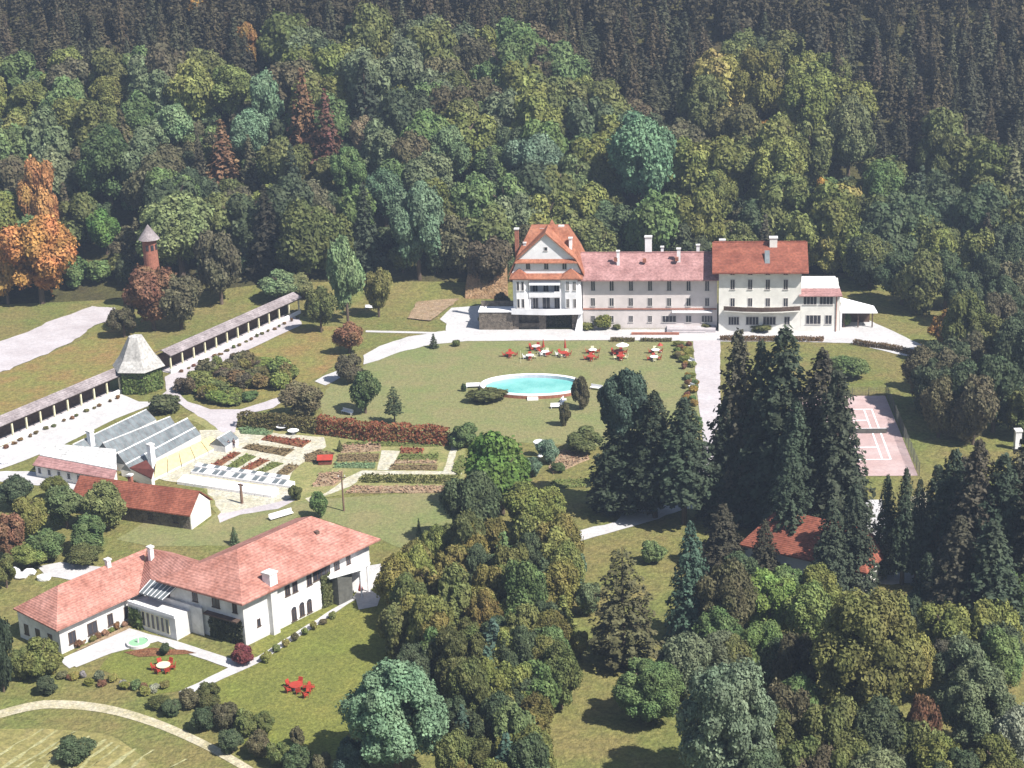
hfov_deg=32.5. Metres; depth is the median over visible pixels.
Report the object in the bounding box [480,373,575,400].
swimming pool
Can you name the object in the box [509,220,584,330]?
gabled house
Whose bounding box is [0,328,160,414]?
russet slope
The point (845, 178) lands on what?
understory bush
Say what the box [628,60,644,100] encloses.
spruce tree
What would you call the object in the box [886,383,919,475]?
wire fence
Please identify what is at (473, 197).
leafy tree
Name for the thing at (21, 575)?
boulder
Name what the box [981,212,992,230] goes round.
spruce tree
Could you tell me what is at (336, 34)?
spruce tree
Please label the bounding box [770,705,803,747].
broadleaf tree
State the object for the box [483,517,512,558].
slender tree
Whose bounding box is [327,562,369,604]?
garden pavilion
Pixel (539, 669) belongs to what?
slender tree
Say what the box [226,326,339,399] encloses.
russet grass
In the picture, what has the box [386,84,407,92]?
leafy tree
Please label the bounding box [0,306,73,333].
meadow
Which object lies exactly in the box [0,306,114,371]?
gravel road
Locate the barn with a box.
[73,473,212,529]
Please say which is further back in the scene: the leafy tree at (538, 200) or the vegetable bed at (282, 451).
the leafy tree at (538, 200)
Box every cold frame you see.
[154,457,167,479]
[168,452,180,473]
[177,474,191,484]
[179,446,194,466]
[185,476,199,486]
[190,441,207,459]
[191,467,200,474]
[194,477,208,487]
[197,468,207,475]
[201,436,214,452]
[202,478,217,488]
[204,469,213,475]
[206,464,214,468]
[210,470,220,476]
[211,479,225,489]
[217,471,226,477]
[219,466,226,470]
[220,481,234,490]
[223,472,233,478]
[225,467,232,471]
[228,482,243,492]
[230,473,240,479]
[237,469,245,473]
[237,474,246,480]
[237,483,251,493]
[243,475,253,481]
[246,484,260,494]
[249,471,257,475]
[250,476,260,482]
[255,486,269,496]
[257,477,267,483]
[263,487,278,497]
[264,477,274,484]
[270,478,280,485]
[274,474,282,478]
[277,480,287,486]
[281,475,289,479]
[284,481,294,487]
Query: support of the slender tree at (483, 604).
on the ground at (592, 725)
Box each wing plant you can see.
[74,639,82,646]
[89,635,96,641]
[101,629,108,635]
[107,627,114,632]
[113,621,119,629]
[121,620,128,626]
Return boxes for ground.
[0,273,1023,767]
[187,413,467,517]
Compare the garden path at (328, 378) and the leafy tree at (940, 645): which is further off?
the garden path at (328, 378)
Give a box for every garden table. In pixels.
[156,661,169,670]
[287,428,298,434]
[289,681,302,690]
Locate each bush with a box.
[9,646,29,679]
[17,636,63,676]
[36,675,57,694]
[54,734,97,765]
[64,264,83,288]
[66,256,87,277]
[67,189,81,201]
[86,259,112,282]
[93,201,116,217]
[107,241,126,258]
[107,253,127,271]
[113,225,135,248]
[114,256,134,284]
[147,394,180,413]
[147,694,169,709]
[159,260,168,269]
[159,642,169,654]
[161,699,181,716]
[172,377,185,391]
[174,145,183,154]
[178,687,201,708]
[180,132,202,144]
[181,150,194,170]
[182,140,201,156]
[182,376,195,393]
[186,370,200,376]
[189,706,214,730]
[190,119,204,136]
[193,370,213,384]
[194,359,216,370]
[195,681,220,707]
[196,386,205,399]
[197,108,220,126]
[197,143,221,173]
[197,385,206,392]
[203,125,217,142]
[203,383,217,392]
[204,131,225,151]
[205,390,225,402]
[211,355,222,363]
[211,363,219,372]
[211,701,237,730]
[213,366,229,376]
[213,380,230,393]
[216,376,227,381]
[217,361,233,368]
[217,368,234,378]
[218,728,244,754]
[219,394,241,404]
[224,357,239,365]
[225,378,242,386]
[226,369,245,386]
[228,365,242,370]
[228,387,241,394]
[229,111,240,130]
[229,394,241,405]
[230,152,243,167]
[231,642,253,664]
[233,350,247,359]
[233,708,256,735]
[235,372,252,388]
[237,100,251,113]
[237,358,251,369]
[240,158,258,176]
[240,254,252,273]
[240,350,254,360]
[242,390,258,401]
[243,373,255,387]
[244,368,255,373]
[244,728,269,757]
[247,359,254,369]
[251,366,260,373]
[251,373,268,387]
[252,367,268,375]
[253,711,274,732]
[254,356,262,361]
[255,36,261,55]
[257,54,270,70]
[258,357,272,365]
[259,650,271,662]
[265,741,289,765]
[267,356,290,371]
[268,364,277,372]
[269,371,289,389]
[270,116,287,139]
[272,644,280,652]
[276,364,298,377]
[277,369,291,382]
[279,362,291,371]
[280,743,312,767]
[281,638,289,646]
[283,113,302,135]
[289,725,304,745]
[291,632,298,640]
[292,143,315,165]
[301,627,308,634]
[309,751,331,767]
[311,155,329,173]
[314,161,333,189]
[327,190,337,205]
[334,140,353,150]
[342,22,353,42]
[375,226,391,247]
[387,246,413,272]
[390,236,398,247]
[425,251,446,273]
[452,340,459,345]
[460,383,465,391]
[465,386,507,402]
[507,254,514,280]
[583,322,593,329]
[594,314,611,327]
[606,181,624,202]
[608,192,625,205]
[613,324,620,329]
[621,241,631,251]
[669,116,685,126]
[701,323,710,327]
[727,195,746,216]
[732,206,742,223]
[743,27,756,43]
[744,185,757,200]
[751,324,771,331]
[755,35,769,52]
[755,108,772,119]
[798,32,805,45]
[806,185,814,211]
[811,176,838,187]
[824,156,836,176]
[839,176,855,182]
[841,178,866,198]
[844,313,850,324]
[863,138,876,157]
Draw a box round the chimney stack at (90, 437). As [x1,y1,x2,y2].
[85,429,94,446]
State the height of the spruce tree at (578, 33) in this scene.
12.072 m
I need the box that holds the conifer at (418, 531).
[415,518,421,539]
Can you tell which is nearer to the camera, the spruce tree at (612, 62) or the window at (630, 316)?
the window at (630, 316)
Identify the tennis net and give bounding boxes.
[854,428,885,432]
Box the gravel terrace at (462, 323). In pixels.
[440,305,921,355]
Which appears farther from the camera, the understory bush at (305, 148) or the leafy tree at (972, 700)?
the understory bush at (305, 148)
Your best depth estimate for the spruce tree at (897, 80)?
438.08 m
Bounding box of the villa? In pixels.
[13,516,380,653]
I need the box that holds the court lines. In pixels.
[850,409,890,459]
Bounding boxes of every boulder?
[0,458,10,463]
[14,572,27,578]
[23,568,36,575]
[37,574,50,580]
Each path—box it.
[0,394,149,468]
[38,562,99,579]
[62,564,380,691]
[154,430,325,512]
[218,500,294,521]
[305,470,461,500]
[316,371,339,384]
[363,331,460,363]
[366,330,432,333]
[377,450,399,469]
[443,447,456,472]
[580,505,691,539]
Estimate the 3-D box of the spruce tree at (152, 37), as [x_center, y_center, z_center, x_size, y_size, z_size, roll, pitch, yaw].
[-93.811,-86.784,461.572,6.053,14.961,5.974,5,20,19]
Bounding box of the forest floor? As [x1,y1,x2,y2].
[0,0,1023,303]
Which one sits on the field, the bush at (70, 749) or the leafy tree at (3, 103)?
the bush at (70, 749)
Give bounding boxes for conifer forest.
[0,0,1023,50]
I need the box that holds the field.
[0,729,153,767]
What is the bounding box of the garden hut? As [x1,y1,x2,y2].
[317,454,332,464]
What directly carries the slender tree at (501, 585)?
on the ground at (592, 725)
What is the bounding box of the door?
[542,298,549,308]
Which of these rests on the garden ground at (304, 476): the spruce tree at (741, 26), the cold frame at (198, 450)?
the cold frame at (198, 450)
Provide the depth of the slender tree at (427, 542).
250.15 m
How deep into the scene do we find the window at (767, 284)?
350.83 m
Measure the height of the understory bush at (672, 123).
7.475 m
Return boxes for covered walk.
[0,368,121,445]
[155,292,301,372]
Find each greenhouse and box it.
[72,409,155,447]
[99,416,174,453]
[116,418,193,470]
[121,427,200,476]
[210,430,238,452]
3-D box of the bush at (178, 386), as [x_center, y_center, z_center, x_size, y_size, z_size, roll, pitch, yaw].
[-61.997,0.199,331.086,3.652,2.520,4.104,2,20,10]
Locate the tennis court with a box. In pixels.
[802,395,917,475]
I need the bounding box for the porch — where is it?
[839,297,877,330]
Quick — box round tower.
[138,224,159,269]
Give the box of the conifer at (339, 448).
[335,440,343,451]
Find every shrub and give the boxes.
[309,621,317,628]
[319,619,326,624]
[328,611,335,618]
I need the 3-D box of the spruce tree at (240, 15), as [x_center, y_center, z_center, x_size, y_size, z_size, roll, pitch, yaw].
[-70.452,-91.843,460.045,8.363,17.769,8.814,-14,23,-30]
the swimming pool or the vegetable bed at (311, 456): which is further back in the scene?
the swimming pool
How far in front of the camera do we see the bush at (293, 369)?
335.26 m
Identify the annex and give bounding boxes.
[799,276,842,331]
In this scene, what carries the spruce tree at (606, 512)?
on the ground at (592, 725)
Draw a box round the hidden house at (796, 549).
[739,510,884,590]
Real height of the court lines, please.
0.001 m
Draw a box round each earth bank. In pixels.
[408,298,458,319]
[465,267,507,298]
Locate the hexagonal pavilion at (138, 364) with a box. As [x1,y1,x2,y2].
[112,334,164,394]
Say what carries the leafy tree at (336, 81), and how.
on the forest floor
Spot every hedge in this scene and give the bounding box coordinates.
[236,410,321,433]
[315,414,449,445]
[360,472,459,483]
[610,336,634,341]
[640,337,671,341]
[720,335,823,341]
[853,339,912,354]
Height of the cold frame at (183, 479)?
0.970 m
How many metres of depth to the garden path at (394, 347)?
353.43 m
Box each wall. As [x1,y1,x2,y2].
[371,571,378,580]
[478,301,513,329]
[631,332,678,334]
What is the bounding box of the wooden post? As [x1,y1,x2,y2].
[238,483,243,503]
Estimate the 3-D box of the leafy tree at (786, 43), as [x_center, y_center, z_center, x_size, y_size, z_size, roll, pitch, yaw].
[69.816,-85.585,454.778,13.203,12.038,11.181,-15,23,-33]
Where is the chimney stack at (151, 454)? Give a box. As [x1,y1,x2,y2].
[145,442,155,470]
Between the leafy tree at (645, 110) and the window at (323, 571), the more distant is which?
the leafy tree at (645, 110)
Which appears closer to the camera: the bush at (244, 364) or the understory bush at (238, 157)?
the bush at (244, 364)
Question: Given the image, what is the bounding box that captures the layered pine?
[581,548,664,670]
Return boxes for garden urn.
[533,439,542,456]
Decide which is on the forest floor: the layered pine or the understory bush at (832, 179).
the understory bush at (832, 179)
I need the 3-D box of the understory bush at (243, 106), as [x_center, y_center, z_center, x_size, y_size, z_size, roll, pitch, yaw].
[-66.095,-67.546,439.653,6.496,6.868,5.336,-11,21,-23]
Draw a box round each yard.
[0,471,75,489]
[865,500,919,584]
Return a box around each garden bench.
[268,508,293,519]
[341,407,352,414]
[466,382,479,386]
[550,403,561,408]
[590,384,602,388]
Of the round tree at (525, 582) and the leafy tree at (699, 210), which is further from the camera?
the leafy tree at (699, 210)
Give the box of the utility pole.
[337,472,345,510]
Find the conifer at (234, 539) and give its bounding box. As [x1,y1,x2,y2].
[229,527,239,545]
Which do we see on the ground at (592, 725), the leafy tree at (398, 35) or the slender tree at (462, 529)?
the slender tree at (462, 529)
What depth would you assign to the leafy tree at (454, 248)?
387.83 m
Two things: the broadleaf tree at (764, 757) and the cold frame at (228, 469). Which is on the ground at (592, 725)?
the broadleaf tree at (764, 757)
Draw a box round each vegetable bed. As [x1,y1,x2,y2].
[211,451,240,465]
[226,453,255,467]
[238,426,272,435]
[241,457,269,469]
[242,443,294,456]
[256,460,283,471]
[261,434,310,447]
[275,462,298,474]
[303,449,334,462]
[312,470,342,486]
[334,460,375,468]
[337,452,379,461]
[341,442,380,452]
[345,484,444,492]
[346,440,440,446]
[389,463,437,469]
[394,458,436,463]
[397,452,438,459]
[400,446,423,453]
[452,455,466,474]
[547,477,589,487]
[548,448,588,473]
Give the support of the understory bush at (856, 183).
on the forest floor
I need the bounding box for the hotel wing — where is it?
[578,235,718,332]
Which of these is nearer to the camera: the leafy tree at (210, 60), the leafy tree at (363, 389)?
the leafy tree at (363, 389)
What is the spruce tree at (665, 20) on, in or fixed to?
on the forest floor
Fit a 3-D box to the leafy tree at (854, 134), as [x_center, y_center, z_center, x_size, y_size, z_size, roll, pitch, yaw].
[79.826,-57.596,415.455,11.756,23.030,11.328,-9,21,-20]
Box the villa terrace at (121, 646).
[75,633,156,666]
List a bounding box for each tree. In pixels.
[0,17,18,57]
[0,43,6,60]
[0,49,38,94]
[0,74,6,95]
[0,88,6,118]
[0,123,36,162]
[0,153,25,193]
[0,190,24,232]
[0,212,79,303]
[0,234,17,304]
[0,474,33,506]
[0,512,24,558]
[0,552,15,587]
[0,616,13,691]
[1,14,16,53]
[1,108,36,153]
[2,79,49,118]
[8,76,37,100]
[10,543,46,567]
[12,496,47,536]
[15,18,36,53]
[15,174,20,206]
[16,154,60,220]
[17,213,45,288]
[18,35,37,71]
[22,105,76,158]
[25,528,66,560]
[27,39,36,56]
[31,71,47,81]
[32,31,47,72]
[33,8,49,54]
[33,73,46,100]
[34,142,78,203]
[36,75,87,108]
[39,475,69,491]
[42,29,61,67]
[43,28,58,54]
[44,485,83,528]
[46,45,87,76]
[46,56,92,96]
[49,1,71,38]
[51,95,77,125]
[52,0,69,39]
[56,14,71,48]
[58,191,97,249]
[59,182,70,204]
[60,98,92,138]
[62,3,78,45]
[65,542,104,565]
[66,146,80,191]
[69,512,105,546]
[71,13,88,59]
[71,40,82,56]
[73,98,122,148]
[73,120,131,213]
[78,478,126,529]
[84,41,93,70]
[85,207,121,254]
[87,15,113,48]
[88,16,102,50]
[88,46,127,85]
[88,76,128,107]
[90,125,106,197]
[104,305,135,337]
[113,125,133,145]
[114,0,132,53]
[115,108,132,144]
[115,132,159,183]
[119,152,180,210]
[120,45,147,84]
[120,89,156,132]
[120,263,176,330]
[123,37,131,53]
[125,17,140,52]
[125,218,143,267]
[126,54,145,85]
[126,59,173,115]
[134,119,169,145]
[135,189,215,276]
[137,23,148,47]
[138,33,147,47]
[138,185,165,251]
[143,0,164,45]
[143,41,186,79]
[143,176,198,215]
[145,165,204,198]
[148,25,157,50]
[155,3,169,48]
[155,102,194,146]
[155,142,184,170]
[156,272,203,329]
[157,21,171,51]
[163,57,215,121]
[167,0,193,51]
[168,21,184,54]
[171,166,212,198]
[183,25,193,54]
[185,47,225,77]
[187,0,220,23]
[188,2,205,48]
[192,130,209,178]
[193,229,241,304]
[195,192,247,236]
[202,24,216,53]
[205,118,240,185]
[206,0,224,49]
[206,64,251,115]
[208,40,227,63]
[209,178,220,196]
[217,12,231,60]
[217,177,243,193]
[224,17,245,69]
[224,185,252,198]
[225,191,270,260]
[229,39,243,68]
[229,105,269,155]
[230,0,259,60]
[235,21,257,59]
[237,32,257,77]
[240,134,262,193]
[242,184,289,278]
[248,67,284,140]
[251,183,272,200]
[253,3,263,51]
[255,134,308,184]
[256,8,310,64]
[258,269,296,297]
[261,0,274,29]
[262,173,314,247]
[267,57,314,114]
[272,25,325,62]
[273,197,338,280]
[274,61,290,95]
[277,379,323,416]
[279,41,313,62]
[284,144,304,181]
[286,67,319,153]
[287,70,340,117]
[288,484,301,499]
[290,271,313,298]
[304,285,336,332]
[305,37,336,59]
[305,176,335,215]
[309,88,342,163]
[309,491,327,517]
[311,92,354,142]
[311,211,358,270]
[312,43,344,78]
[312,204,331,214]
[321,75,353,113]
[322,0,341,44]
[322,21,335,39]
[325,234,365,321]
[329,146,367,196]
[331,321,363,352]
[332,735,369,767]
[333,43,393,116]
[334,188,376,252]
[334,353,362,382]
[334,657,449,767]
[341,39,355,53]
[343,0,394,58]
[348,115,370,150]
[349,370,381,413]
[350,52,380,123]
[353,182,386,272]
[358,117,398,175]
[363,267,392,316]
[365,167,405,227]
[373,550,416,604]
[374,83,434,134]
[375,602,408,658]
[378,157,414,192]
[381,38,423,91]
[382,27,405,54]
[383,387,404,422]
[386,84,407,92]
[388,129,430,164]
[388,180,444,280]
[388,572,427,604]
[394,0,406,29]
[394,642,433,679]
[397,108,449,151]
[398,610,417,650]
[399,537,435,567]
[400,543,434,570]
[400,592,415,610]
[402,13,444,44]
[402,150,452,193]
[405,593,453,643]
[406,15,460,64]
[413,81,445,113]
[414,566,446,595]
[416,68,456,90]
[417,56,470,80]
[417,524,447,563]
[419,608,457,643]
[419,626,437,685]
[420,0,434,20]
[424,177,448,206]
[425,565,438,592]
[427,84,478,117]
[427,622,467,683]
[428,123,471,186]
[428,522,452,549]
[433,728,471,767]
[434,543,472,575]
[436,69,475,98]
[436,562,475,615]
[437,214,473,273]
[438,469,503,525]
[440,0,454,28]
[440,96,483,132]
[440,200,467,252]
[440,655,466,698]
[441,596,464,624]
[443,694,468,733]
[446,422,477,447]
[446,508,487,556]
[447,112,498,176]
[447,565,471,585]
[447,595,463,627]
[447,656,487,703]
[448,175,496,219]
[449,33,491,72]
[449,521,490,553]
[450,171,499,199]
[450,706,486,738]
[450,757,473,767]
[451,21,475,51]
[451,703,471,735]
[456,616,481,631]
[457,673,490,714]
[460,624,481,651]
[462,203,514,254]
[462,735,497,767]
[464,235,512,284]
[464,430,531,514]
[464,588,504,629]
[464,630,495,660]
[465,12,471,24]
[465,543,492,584]
[468,60,498,82]
[469,76,502,103]
[471,586,500,608]
[472,24,497,48]
[472,143,514,183]
[472,563,504,595]
[473,8,479,28]
[476,3,486,29]
[476,713,494,744]
[478,99,483,114]
[478,656,513,691]
[479,757,507,767]
[480,87,518,127]
[480,614,507,634]
[480,690,513,739]
[482,645,498,685]
[483,145,499,184]
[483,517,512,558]
[483,617,500,657]
[488,38,528,92]
[489,8,496,29]
[489,48,498,57]
[490,110,510,129]
[490,543,528,567]
[490,688,514,700]
[491,698,535,739]
[492,173,530,221]
[492,626,517,661]
[492,733,518,760]
[493,292,509,300]
[493,531,511,555]
[494,191,543,239]
[494,732,515,767]
[495,16,529,47]
[495,125,523,154]
[496,564,508,602]
[497,596,519,614]
[498,56,542,90]
[498,624,539,668]
[501,478,553,524]
[502,132,563,170]
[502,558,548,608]
[504,603,526,617]
[505,601,545,631]
[505,661,534,705]
[507,0,521,22]
[507,74,562,128]
[507,731,550,767]
[508,510,545,547]
[509,24,549,61]
[510,159,557,199]
[510,673,538,706]
[511,222,542,258]
[512,722,557,767]
[513,531,547,567]
[515,2,524,26]
[519,117,569,158]
[520,691,554,733]
[521,193,554,225]
[522,22,565,49]
[524,658,562,711]
[527,456,542,476]
[528,43,560,77]
[530,710,545,734]
[531,632,554,661]
[533,73,569,116]
[533,163,575,206]
[533,525,568,567]
[533,608,572,640]
[534,592,554,610]
[534,600,567,621]
[535,439,559,463]
[535,512,583,554]
[535,624,570,648]
[537,39,592,80]
[538,557,558,602]
[542,484,567,522]
[542,638,583,709]
[543,557,579,608]
[546,0,556,32]
[547,537,585,582]
[549,208,602,244]
[550,181,608,226]
[551,462,565,471]
[553,0,574,52]
[557,14,566,40]
[558,153,598,191]
[558,595,576,644]
[559,113,571,151]
[559,402,570,425]
[562,79,596,115]
[564,96,614,137]
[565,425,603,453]
[567,16,580,56]
[569,5,586,46]
[569,133,590,150]
[569,134,618,187]
[570,630,588,657]
[571,376,589,408]
[571,553,586,583]
[574,74,594,86]
[575,581,601,615]
[577,22,601,63]
[578,30,592,72]
[580,223,622,251]
[582,77,630,114]
[584,38,594,71]
[584,419,646,514]
[585,449,624,515]
[589,199,633,243]
[590,56,604,82]
[592,41,612,79]
[592,112,622,163]
[596,367,650,454]
[599,33,618,71]
[600,26,624,84]
[604,107,677,203]
[606,109,635,131]
[610,165,633,196]
[610,657,685,722]
[612,103,633,114]
[613,15,623,59]
[614,8,638,68]
[614,67,628,96]
[617,49,630,94]
[618,435,653,514]
[619,36,647,88]
[621,0,638,48]
[622,55,639,102]
[622,189,681,251]
[622,390,679,517]
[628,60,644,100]
[628,99,657,116]
[630,43,651,88]
[639,6,657,49]
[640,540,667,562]
[641,80,667,123]
[641,204,686,251]
[642,79,662,110]
[643,7,665,57]
[644,32,661,73]
[644,112,669,129]
[646,60,671,100]
[651,397,722,524]
[652,23,670,70]
[655,648,697,697]
[656,0,674,46]
[657,79,672,112]
[660,40,682,83]
[660,630,712,701]
[662,117,707,174]
[662,520,709,641]
[663,38,688,101]
[664,135,715,196]
[666,27,691,67]
[666,220,711,251]
[667,73,683,122]
[670,16,680,39]
[670,185,724,249]
[674,657,778,767]
[675,73,728,139]
[676,12,697,73]
[681,32,695,90]
[689,47,725,75]
[691,134,752,195]
[692,53,751,113]
[692,605,742,639]
[693,395,747,526]
[694,23,714,54]
[694,30,713,61]
[695,26,706,58]
[695,556,758,628]
[698,502,747,574]
[700,168,738,220]
[703,102,761,142]
[705,327,758,528]
[705,629,744,665]
[708,633,751,666]
[717,42,744,68]
[720,550,761,575]
[721,31,759,53]
[723,220,759,240]
[727,14,741,39]
[730,44,781,117]
[730,339,780,529]
[730,746,786,767]
[731,135,761,195]
[732,324,816,533]
[737,198,778,240]
[738,727,775,748]
[739,22,745,31]
[740,618,782,678]
[746,567,796,634]
[750,136,808,194]
[750,518,780,571]
[754,111,811,158]
[755,12,772,44]
[755,171,811,240]
[757,214,771,240]
[759,637,806,686]
[761,29,805,68]
[761,398,825,521]
[761,677,811,730]
[766,631,819,683]
[769,442,811,536]
[770,17,781,40]
[770,77,794,118]
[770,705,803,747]
[772,52,785,80]
[773,563,802,588]
[777,71,835,130]
[777,347,873,515]
[777,735,824,767]
[779,9,794,68]
[779,210,819,266]
[781,580,831,643]
[781,671,826,706]
[784,50,818,74]
[784,61,835,86]
[791,120,836,186]
[791,744,837,767]
[795,562,842,606]
[796,692,867,750]
[803,367,875,532]
[806,12,826,62]
[808,180,862,263]
[809,2,830,51]
[809,586,926,708]
[810,235,842,275]
[810,498,855,598]
[816,52,852,79]
[816,177,826,187]
[822,30,832,53]
[824,75,879,124]
[827,91,875,176]
[829,23,852,60]
[829,738,876,767]
[830,46,845,76]
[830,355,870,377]
[834,38,853,81]
[835,480,880,595]
[836,23,848,54]
[837,183,862,198]
[837,230,861,279]
[843,15,860,78]
[845,235,890,287]
[848,746,906,767]
[849,230,894,288]
[850,6,868,57]
[852,693,904,753]
[853,193,887,226]
[855,70,871,89]
[859,198,920,256]
[860,19,882,55]
[861,155,908,179]
[861,159,905,199]
[862,30,885,74]
[865,37,883,86]
[870,113,882,146]
[871,132,892,158]
[871,249,913,304]
[872,111,889,150]
[872,473,896,579]
[876,48,901,111]
[877,45,897,117]
[877,189,920,219]
[878,6,894,64]
[883,747,910,767]
[884,6,901,66]
[884,467,919,584]
[886,78,915,136]
[887,51,905,85]
[887,114,911,155]
[891,712,941,767]
[892,249,944,314]
[895,65,916,124]
[896,46,923,101]
[896,128,915,181]
[896,592,926,632]
[897,58,917,106]
[899,6,916,50]
[899,342,935,397]
[901,221,921,242]
[903,169,966,214]
[903,192,942,228]
[903,631,937,697]
[904,477,931,582]
[904,693,942,745]
[906,76,927,140]
[906,160,916,180]
[907,16,927,81]
[908,140,915,168]
[908,551,936,600]
[910,7,928,64]
[910,124,923,172]
[910,214,954,246]
[910,357,950,413]
[911,105,930,154]
[911,732,963,767]
[912,447,971,583]
[913,165,929,199]
[914,127,957,181]
[915,105,968,153]
[916,601,972,644]
[917,228,959,255]
[919,374,957,437]
[920,464,948,528]
[921,515,985,606]
[922,30,939,90]
[923,0,947,56]
[924,336,971,357]
[926,67,947,112]
[927,309,945,342]
[927,587,971,610]
[929,95,938,109]
[930,657,1017,749]
[931,747,981,767]
[932,36,946,74]
[932,72,945,94]
[932,193,960,227]
[932,247,967,308]
[932,631,985,684]
[932,638,950,683]
[935,227,961,242]
[935,344,972,370]
[936,438,1005,565]
[937,356,979,419]
[939,64,953,109]
[939,288,985,341]
[941,13,958,55]
[942,27,960,95]
[945,271,984,301]
[946,132,1005,194]
[948,79,963,113]
[948,182,1010,237]
[950,374,999,445]
[951,94,959,112]
[954,0,972,58]
[954,6,975,48]
[954,30,968,83]
[954,227,995,272]
[955,456,989,487]
[956,519,1023,633]
[957,43,981,91]
[958,55,979,92]
[958,330,992,363]
[961,61,976,104]
[961,113,968,136]
[962,80,982,137]
[962,313,1004,353]
[965,139,1020,190]
[966,595,1023,642]
[968,76,988,133]
[968,174,1015,199]
[969,9,996,69]
[969,252,999,289]
[969,353,1021,432]
[969,452,1023,575]
[970,732,1023,767]
[973,29,992,80]
[974,70,1001,118]
[975,618,1023,672]
[980,97,1001,147]
[980,625,1023,688]
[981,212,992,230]
[982,54,1002,122]
[982,274,1023,312]
[984,290,1018,320]
[985,0,1001,53]
[985,569,1023,628]
[987,119,997,145]
[989,702,1023,764]
[990,100,1014,136]
[990,223,1023,257]
[991,45,1006,89]
[992,199,1023,246]
[992,313,1023,384]
[994,48,1009,71]
[995,241,1023,268]
[995,258,1023,312]
[999,58,1018,114]
[999,310,1023,355]
[1000,142,1023,192]
[1001,22,1019,75]
[1003,0,1023,59]
[1004,128,1012,146]
[1004,387,1023,430]
[1004,437,1023,540]
[1006,389,1023,435]
[1006,502,1023,577]
[1007,51,1023,97]
[1007,78,1023,133]
[1010,86,1023,140]
[1010,128,1023,154]
[1010,187,1023,201]
[1010,197,1023,224]
[1010,361,1023,388]
[1011,119,1023,168]
[1012,136,1022,161]
[1018,153,1023,184]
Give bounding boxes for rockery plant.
[56,671,67,678]
[69,671,79,679]
[79,670,85,677]
[83,677,94,685]
[94,670,104,680]
[97,679,106,686]
[108,673,118,681]
[119,680,128,688]
[130,679,140,690]
[139,685,150,695]
[149,683,159,693]
[159,680,169,687]
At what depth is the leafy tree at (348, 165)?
408.15 m
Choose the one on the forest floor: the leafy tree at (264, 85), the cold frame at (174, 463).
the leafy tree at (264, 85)
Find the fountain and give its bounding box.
[126,636,149,649]
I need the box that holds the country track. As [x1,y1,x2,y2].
[0,700,252,767]
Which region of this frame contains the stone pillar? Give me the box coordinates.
[1013,428,1022,448]
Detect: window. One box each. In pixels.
[24,624,29,635]
[35,628,39,636]
[68,630,76,645]
[87,620,98,636]
[107,613,113,626]
[123,606,128,619]
[141,610,145,626]
[146,612,150,627]
[147,513,153,520]
[150,613,155,629]
[155,615,160,630]
[160,617,164,632]
[165,618,169,634]
[172,517,178,523]
[192,592,198,602]
[211,597,219,608]
[232,603,237,614]
[257,618,261,627]
[284,584,291,597]
[291,607,297,621]
[292,581,298,593]
[299,602,305,617]
[306,574,312,586]
[307,599,312,614]
[313,565,330,582]
[334,560,340,571]
[346,555,351,565]
[532,285,537,291]
[533,298,538,308]
[543,264,548,269]
[543,285,548,291]
[554,285,558,291]
[554,298,559,308]
[562,263,566,269]
[566,281,568,290]
[566,299,569,307]
[573,281,575,290]
[590,298,595,306]
[590,315,594,322]
[591,281,594,290]
[609,281,613,290]
[609,298,614,306]
[628,298,633,306]
[628,315,633,322]
[629,281,632,290]
[647,298,652,306]
[647,315,652,322]
[648,281,651,290]
[661,315,676,322]
[666,298,671,306]
[667,281,670,290]
[685,315,691,322]
[686,281,690,290]
[686,298,690,306]
[701,315,712,322]
[704,298,709,306]
[705,281,709,290]
[728,317,738,324]
[730,279,734,289]
[730,298,734,306]
[746,317,758,324]
[747,279,752,289]
[747,298,752,306]
[763,317,775,324]
[765,279,770,289]
[765,298,770,306]
[783,279,788,289]
[783,298,788,306]
[784,317,789,324]
[803,297,816,304]
[805,315,820,324]
[819,297,832,304]
[824,315,831,324]
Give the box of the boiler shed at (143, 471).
[129,460,154,484]
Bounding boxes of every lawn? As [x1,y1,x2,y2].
[100,647,225,693]
[117,493,452,547]
[214,588,392,758]
[320,340,702,445]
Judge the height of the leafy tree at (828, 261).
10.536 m
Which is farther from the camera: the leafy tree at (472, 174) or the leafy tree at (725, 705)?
the leafy tree at (472, 174)
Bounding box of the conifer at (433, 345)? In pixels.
[429,333,438,348]
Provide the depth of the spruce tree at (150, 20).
468.18 m
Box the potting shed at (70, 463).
[32,443,116,483]
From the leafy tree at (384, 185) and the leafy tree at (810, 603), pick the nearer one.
the leafy tree at (810, 603)
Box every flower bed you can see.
[76,625,131,650]
[125,648,194,656]
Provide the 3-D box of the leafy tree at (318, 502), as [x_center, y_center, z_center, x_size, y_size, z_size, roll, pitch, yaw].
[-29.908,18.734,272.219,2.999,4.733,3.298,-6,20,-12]
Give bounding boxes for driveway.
[693,340,720,464]
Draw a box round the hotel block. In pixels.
[712,236,808,330]
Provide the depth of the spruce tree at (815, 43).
447.11 m
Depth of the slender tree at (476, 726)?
203.18 m
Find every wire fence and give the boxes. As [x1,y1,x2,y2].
[851,387,885,395]
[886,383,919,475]
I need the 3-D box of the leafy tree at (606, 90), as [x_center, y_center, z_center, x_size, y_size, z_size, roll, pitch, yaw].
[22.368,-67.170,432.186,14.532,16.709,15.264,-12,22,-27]
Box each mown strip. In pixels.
[0,729,42,754]
[1,730,57,767]
[14,731,75,767]
[22,745,57,767]
[43,736,89,767]
[66,739,106,767]
[79,742,112,767]
[89,745,119,767]
[108,749,135,767]
[130,750,153,767]
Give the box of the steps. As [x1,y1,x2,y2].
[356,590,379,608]
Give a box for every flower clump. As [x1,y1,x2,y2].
[672,340,683,344]
[674,352,680,358]
[679,355,689,361]
[681,362,686,368]
[683,374,691,379]
[684,379,691,384]
[687,348,694,353]
[688,361,696,367]
[688,385,698,392]
[690,399,698,405]

